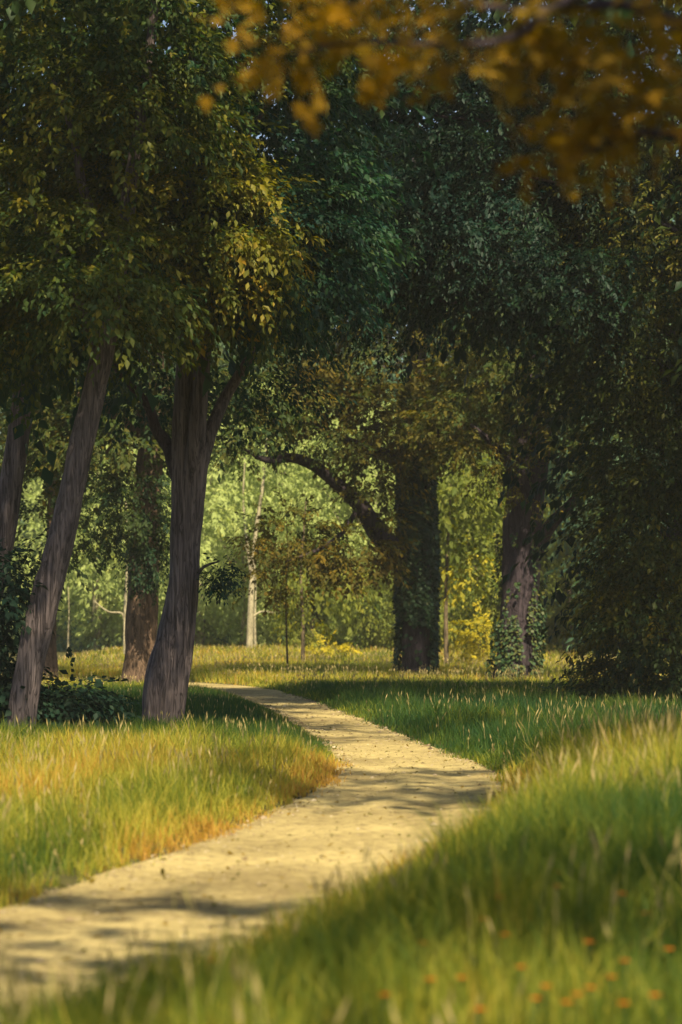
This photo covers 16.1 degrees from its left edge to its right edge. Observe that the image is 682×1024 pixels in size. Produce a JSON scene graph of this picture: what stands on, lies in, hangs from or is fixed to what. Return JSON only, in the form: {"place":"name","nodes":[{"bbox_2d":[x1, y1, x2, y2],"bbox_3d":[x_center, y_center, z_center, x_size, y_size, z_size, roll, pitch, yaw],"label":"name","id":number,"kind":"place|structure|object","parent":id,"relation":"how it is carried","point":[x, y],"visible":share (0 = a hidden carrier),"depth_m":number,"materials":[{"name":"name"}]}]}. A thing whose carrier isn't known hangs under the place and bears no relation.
{"place":"outdoors","nodes":[
{"label":"outdoors","id":0,"kind":"place"},
{"bbox_2d":[206,959,216,1006],"bbox_3d":[-0.461,1.738,8.553,0.050,0.306,0.043,-1,-3,25],"label":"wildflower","id":1,"kind":"object","parent":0,"point":[211,981],"visible":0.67,"depth_m":8.55,"materials":[{"name":"green plant"}]},
{"bbox_2d":[0,678,507,1022],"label":"path","id":2,"kind":"structure","parent":0,"point":[217,862],"depth_m":16.62,"materials":[{"name":"beige gravel"}]},
{"bbox_2d":[0,703,511,988],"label":"fallen leaves","id":3,"kind":"object","parent":2,"relation":"on","point":[162,870],"visible":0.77,"depth_m":16.45,"materials":[{"name":"brown plant"}]},
{"bbox_2d":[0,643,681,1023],"bbox_3d":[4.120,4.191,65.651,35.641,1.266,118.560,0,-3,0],"label":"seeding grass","id":4,"kind":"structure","parent":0,"point":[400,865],"depth_m":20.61,"materials":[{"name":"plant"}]},
{"bbox_2d":[0,641,681,1023],"bbox_3d":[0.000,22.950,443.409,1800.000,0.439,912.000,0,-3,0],"label":"ground","id":5,"kind":"structure","parent":0,"point":[68,880],"depth_m":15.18,"materials":[{"name":"green plant"}]},
{"bbox_2d":[0,398,95,614],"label":"deep green tree","id":6,"kind":"object","parent":5,"relation":"on","point":[19,513],"depth_m":169.77,"materials":[{"name":"green plant"}]},
{"bbox_2d":[0,422,133,649],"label":"sage tree","id":7,"kind":"object","parent":5,"relation":"on","point":[58,631],"visible":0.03,"depth_m":148.87,"materials":[{"name":"green plant"}]},
{"bbox_2d":[0,528,141,729],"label":"dark shrub","id":8,"kind":"object","parent":5,"relation":"on","point":[53,709],"visible":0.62,"depth_m":34.67,"materials":[{"name":"green plant"}]},
{"bbox_2d":[22,529,121,652],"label":"pale tree","id":9,"kind":"object","parent":5,"relation":"on","point":[100,584],"visible":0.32,"depth_m":111.81,"materials":[{"name":"green plant"}]},
{"bbox_2d":[0,333,172,677],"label":"red bark tree","id":10,"kind":"object","parent":5,"relation":"on","point":[51,661],"visible":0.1,"depth_m":77.75,"materials":[{"name":"green plant"}]},
{"bbox_2d":[8,388,168,651],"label":"sage tree","id":11,"kind":"object","parent":5,"relation":"on","point":[98,629],"visible":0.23,"depth_m":136.75,"materials":[{"name":"green plant"}]},
{"bbox_2d":[43,452,170,654],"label":"pale tree","id":12,"kind":"object","parent":5,"relation":"on","point":[125,594],"visible":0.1,"depth_m":104.91,"materials":[{"name":"green plant"}]},
{"bbox_2d":[0,223,227,647],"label":"deep green tree","id":13,"kind":"object","parent":5,"relation":"on","point":[25,537],"depth_m":162.75,"materials":[{"name":"green plant"}]},
{"bbox_2d":[0,0,265,600],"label":"leaning tree","id":14,"kind":"object","parent":5,"relation":"on","point":[13,468],"visible":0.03,"depth_m":44.91,"materials":[{"name":"grey plant"}]},
{"bbox_2d":[69,471,212,645],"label":"yellow green tree","id":15,"kind":"object","parent":5,"relation":"on","point":[103,586],"visible":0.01,"depth_m":149.27,"materials":[{"name":"green plant"}]},
{"bbox_2d":[0,0,295,731],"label":"leaning tree","id":16,"kind":"object","parent":5,"relation":"on","point":[39,300],"visible":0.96,"depth_m":33.72,"materials":[{"name":"green plant"}]},
{"bbox_2d":[0,0,370,682],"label":"red bark tree","id":17,"kind":"object","parent":5,"relation":"on","point":[142,530],"visible":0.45,"depth_m":69.10,"materials":[{"name":"green plant"}]},
{"bbox_2d":[81,376,313,646],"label":"sage tree","id":18,"kind":"object","parent":5,"relation":"on","point":[203,625],"visible":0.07,"depth_m":131.33,"materials":[{"name":"green plant"}]},
{"bbox_2d":[160,461,257,587],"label":"pale tree","id":19,"kind":"object","parent":5,"relation":"on","point":[206,548],"visible":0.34,"depth_m":110.94,"materials":[{"name":"green plant"}]},
{"bbox_2d":[0,0,439,725],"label":"beech tree","id":20,"kind":"object","parent":5,"relation":"on","point":[276,234],"visible":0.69,"depth_m":37.17,"materials":[{"name":"green plant"}]},
{"bbox_2d":[112,355,334,643],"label":"sage tree","id":21,"kind":"object","parent":5,"relation":"on","point":[246,585],"depth_m":147.64,"materials":[{"name":"green plant"}]},
{"bbox_2d":[196,487,294,647],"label":"sage tree","id":22,"kind":"object","parent":5,"relation":"on","point":[261,621],"visible":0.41,"depth_m":126.27,"materials":[{"name":"green plant"}]},
{"bbox_2d":[164,374,342,648],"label":"pale tree","id":23,"kind":"object","parent":5,"relation":"on","point":[251,615],"visible":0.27,"depth_m":120.15,"materials":[{"name":"green plant"}]},
{"bbox_2d":[204,470,303,648],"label":"pale tree","id":24,"kind":"object","parent":5,"relation":"on","point":[250,518],"visible":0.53,"depth_m":121.54,"materials":[{"name":"green plant"}]},
{"bbox_2d":[206,371,351,644],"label":"sage tree","id":25,"kind":"object","parent":5,"relation":"on","point":[289,474],"visible":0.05,"depth_m":138.16,"materials":[{"name":"green plant"}]},
{"bbox_2d":[9,609,554,651],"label":"undergrowth","id":26,"kind":"object","parent":5,"relation":"on","point":[60,648],"visible":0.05,"depth_m":138.20,"materials":[{"name":"green plant"}]},
{"bbox_2d":[224,505,342,669],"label":"young tree","id":27,"kind":"object","parent":5,"relation":"on","point":[274,538],"visible":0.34,"depth_m":83.90,"materials":[{"name":"green plant"}]},
{"bbox_2d":[164,262,405,504],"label":"deep green tree","id":28,"kind":"object","parent":5,"relation":"on","point":[222,344],"depth_m":164.01,"materials":[{"name":"green plant"}]},
{"bbox_2d":[265,562,352,648],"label":"yellow green tree","id":29,"kind":"object","parent":5,"relation":"on","point":[309,636],"visible":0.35,"depth_m":123.65,"materials":[{"name":"green plant"}]},
{"bbox_2d":[248,389,390,642],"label":"sage tree","id":30,"kind":"object","parent":5,"relation":"on","point":[319,501],"depth_m":147.17,"materials":[{"name":"green plant"}]},
{"bbox_2d":[260,500,391,659],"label":"young tree","id":31,"kind":"object","parent":5,"relation":"on","point":[302,587],"visible":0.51,"depth_m":99.79,"materials":[{"name":"green plant"}]},
{"bbox_2d":[293,629,362,659],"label":"bright shrub","id":32,"kind":"object","parent":5,"relation":"on","point":[342,648],"visible":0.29,"depth_m":105.16,"materials":[{"name":"yellow plant"}]},
{"bbox_2d":[274,415,395,647],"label":"sage tree","id":33,"kind":"object","parent":5,"relation":"on","point":[344,509],"visible":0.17,"depth_m":127.11,"materials":[{"name":"green plant"}]},
{"bbox_2d":[328,543,400,651],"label":"bush","id":34,"kind":"object","parent":5,"relation":"on","point":[380,633],"visible":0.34,"depth_m":118.77,"materials":[{"name":"green plant"}]},
{"bbox_2d":[275,384,481,645],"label":"sage tree","id":35,"kind":"object","parent":5,"relation":"on","point":[337,423],"visible":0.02,"depth_m":135.73,"materials":[{"name":"green plant"}]},
{"bbox_2d":[209,126,550,674],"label":"ivy oak","id":36,"kind":"object","parent":5,"relation":"on","point":[408,555],"visible":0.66,"depth_m":78.55,"materials":[{"name":"green plant"}]},
{"bbox_2d":[379,993,389,1023],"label":"wildflower","id":37,"kind":"object","parent":5,"relation":"on","point":[384,1001],"visible":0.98,"depth_m":7.83,"materials":[{"name":"green plant"}]},
{"bbox_2d":[213,124,561,582],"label":"deep green tree","id":38,"kind":"object","parent":5,"relation":"on","point":[393,377],"visible":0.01,"depth_m":146.23,"materials":[{"name":"green plant"}]},
{"bbox_2d":[425,977,435,1023],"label":"wildflower","id":39,"kind":"object","parent":5,"relation":"on","point":[430,983],"visible":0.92,"depth_m":8.17,"materials":[{"name":"green plant"}]},
{"bbox_2d":[368,454,504,645],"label":"yellow green tree","id":40,"kind":"object","parent":5,"relation":"on","point":[443,511],"visible":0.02,"depth_m":139.01,"materials":[{"name":"green plant"}]},
{"bbox_2d":[192,0,681,210],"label":"golden maple","id":41,"kind":"object","parent":5,"relation":"on","point":[530,33],"visible":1,"depth_m":8.18,"materials":[{"name":"orange plant"}]},
{"bbox_2d":[219,0,681,704],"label":"dark beech","id":42,"kind":"object","parent":5,"relation":"on","point":[475,214],"visible":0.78,"depth_m":48.46,"materials":[{"name":"green plant"}]},
{"bbox_2d":[343,164,566,542],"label":"deep green tree","id":43,"kind":"object","parent":5,"relation":"on","point":[450,356],"depth_m":161.06,"materials":[{"name":"green plant"}]},
{"bbox_2d":[458,976,465,1023],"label":"wildflower","id":44,"kind":"object","parent":5,"relation":"on","point":[462,977],"visible":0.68,"depth_m":8.20,"materials":[{"name":"green plant"}]},
{"bbox_2d":[372,441,562,648],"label":"yellow green tree","id":45,"kind":"object","parent":5,"relation":"on","point":[455,626],"visible":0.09,"depth_m":123.75,"materials":[{"name":"green plant"}]},
{"bbox_2d":[430,446,506,665],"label":"young tree","id":46,"kind":"object","parent":5,"relation":"on","point":[449,522],"visible":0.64,"depth_m":91.76,"materials":[{"name":"green plant"}]},
{"bbox_2d":[448,601,498,663],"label":"bright shrub","id":47,"kind":"object","parent":5,"relation":"on","point":[469,637],"visible":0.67,"depth_m":97.28,"materials":[{"name":"yellow plant"}]},
{"bbox_2d":[474,1007,485,1023],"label":"wildflower","id":48,"kind":"object","parent":5,"relation":"on","point":[479,1015],"visible":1,"depth_m":7.52,"materials":[{"name":"green plant"}]},
{"bbox_2d":[479,918,489,973],"bbox_3d":[0.559,1.707,9.440,0.050,0.240,0.043,0,-3,6],"label":"wildflower","id":49,"kind":"object","parent":5,"relation":"on","point":[483,929],"visible":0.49,"depth_m":9.45,"materials":[{"name":"green plant"}]},
{"bbox_2d":[496,896,502,949],"bbox_3d":[0.650,1.700,9.907,0.043,0.247,0.050,1,-3,-28],"label":"wildflower","id":50,"kind":"object","parent":5,"relation":"on","point":[498,918],"visible":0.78,"depth_m":9.89,"materials":[{"name":"green plant"}]},
{"bbox_2d":[440,514,559,654],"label":"yellow green tree","id":51,"kind":"object","parent":5,"relation":"on","point":[494,609],"visible":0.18,"depth_m":111.00,"materials":[{"name":"green plant"}]},
{"bbox_2d":[439,380,562,640],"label":"deep green tree","id":52,"kind":"object","parent":5,"relation":"on","point":[497,462],"depth_m":143.72,"materials":[{"name":"green plant"}]},
{"bbox_2d":[501,933,508,968],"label":"wildflower","id":53,"kind":"object","parent":5,"relation":"on","point":[505,934],"visible":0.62,"depth_m":9.12,"materials":[{"name":"green plant"}]},
{"bbox_2d":[388,91,675,679],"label":"old oak","id":54,"kind":"object","parent":5,"relation":"on","point":[517,642],"visible":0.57,"depth_m":71.73,"materials":[{"name":"green plant"}]},
{"bbox_2d":[391,129,678,485],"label":"deep green tree","id":55,"kind":"object","parent":5,"relation":"on","point":[479,295],"depth_m":158.13,"materials":[{"name":"green plant"}]},
{"bbox_2d":[531,997,542,1023],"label":"wildflower","id":56,"kind":"object","parent":5,"relation":"on","point":[535,1004],"visible":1,"depth_m":7.75,"materials":[{"name":"green plant"}]},
{"bbox_2d":[540,984,552,1023],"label":"wildflower","id":57,"kind":"object","parent":5,"relation":"on","point":[544,1001],"visible":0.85,"depth_m":8.01,"materials":[{"name":"green plant"}]},
{"bbox_2d":[474,409,636,642],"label":"deep green tree","id":58,"kind":"object","parent":5,"relation":"on","point":[558,526],"depth_m":133.50,"materials":[{"name":"green plant"}]},
{"bbox_2d":[556,871,561,922],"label":"wildflower","id":59,"kind":"object","parent":5,"relation":"on","point":[559,884],"visible":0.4,"depth_m":10.44,"materials":[{"name":"green plant"}]},
{"bbox_2d":[477,451,655,655],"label":"yellow green tree","id":60,"kind":"object","parent":5,"relation":"on","point":[557,642],"visible":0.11,"depth_m":111.14,"materials":[{"name":"green plant"}]},
{"bbox_2d":[561,1000,572,1023],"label":"wildflower","id":61,"kind":"object","parent":5,"relation":"on","point":[566,1017],"visible":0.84,"depth_m":7.68,"materials":[{"name":"green plant"}]},
{"bbox_2d":[570,993,583,1018],"bbox_3d":[0.766,1.715,7.838,0.050,0.307,0.043,0,-3,0],"label":"wildflower","id":62,"kind":"object","parent":5,"relation":"on","point":[577,996],"visible":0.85,"depth_m":7.84,"materials":[{"name":"green plant"}]},
{"bbox_2d":[498,283,673,618],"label":"deep green tree","id":63,"kind":"object","parent":5,"relation":"on","point":[583,475],"depth_m":124.93,"materials":[{"name":"green plant"}]},
{"bbox_2d":[584,941,594,974],"bbox_3d":[0.920,1.715,8.960,0.043,0.249,0.050,0,-3,-3],"label":"wildflower","id":64,"kind":"object","parent":5,"relation":"on","point":[588,953],"visible":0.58,"depth_m":8.96,"materials":[{"name":"green plant"}]},
{"bbox_2d":[585,986,595,1023],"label":"wildflower","id":65,"kind":"object","parent":5,"relation":"on","point":[590,989],"visible":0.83,"depth_m":7.99,"materials":[{"name":"green plant"}]},
{"bbox_2d":[583,0,633,98],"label":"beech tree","id":66,"kind":"object","parent":5,"relation":"on","point":[624,14],"visible":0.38,"depth_m":19.29,"materials":[{"name":"grey plant"}]},
{"bbox_2d":[543,202,675,654],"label":"deep green tree","id":67,"kind":"object","parent":5,"relation":"on","point":[565,547],"visible":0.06,"depth_m":106.20,"materials":[{"name":"green plant"}]},
{"bbox_2d":[606,975,616,1023],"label":"wildflower","id":68,"kind":"object","parent":5,"relation":"on","point":[611,981],"visible":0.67,"depth_m":8.21,"materials":[{"name":"green plant"}]},
{"bbox_2d":[619,892,625,940],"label":"wildflower","id":69,"kind":"object","parent":5,"relation":"on","point":[623,905],"visible":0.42,"depth_m":9.99,"materials":[{"name":"green plant"}]},
{"bbox_2d":[617,1001,631,1023],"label":"wildflower","id":70,"kind":"object","parent":5,"relation":"on","point":[624,1011],"visible":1,"depth_m":7.65,"materials":[{"name":"green plant"}]},
{"bbox_2d":[620,959,630,1000],"bbox_3d":[1.007,1.718,8.551,0.043,0.264,0.050,2,-4,-40],"label":"wildflower","id":71,"kind":"object","parent":5,"relation":"on","point":[625,961],"visible":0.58,"depth_m":8.55,"materials":[{"name":"green plant"}]},
{"bbox_2d":[641,912,649,956],"bbox_3d":[1.206,1.707,9.572,0.050,0.242,0.043,1,-3,-25],"label":"wildflower","id":72,"kind":"object","parent":5,"relation":"on","point":[646,926],"visible":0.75,"depth_m":9.57,"materials":[{"name":"green plant"}]},
{"bbox_2d":[649,993,661,1023],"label":"wildflower","id":73,"kind":"object","parent":5,"relation":"on","point":[655,995],"visible":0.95,"depth_m":7.83,"materials":[{"name":"green plant"}]},
{"bbox_2d":[664,947,674,1002],"bbox_3d":[1.196,1.716,8.805,0.043,0.254,0.050,1,-3,-22],"label":"wildflower","id":74,"kind":"object","parent":5,"relation":"on","point":[669,957],"visible":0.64,"depth_m":8.81,"materials":[{"name":"green plant"}]},
{"bbox_2d":[9,0,680,519],"label":"sky","id":75,"kind":"structure","parent":0,"point":[489,12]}
]}

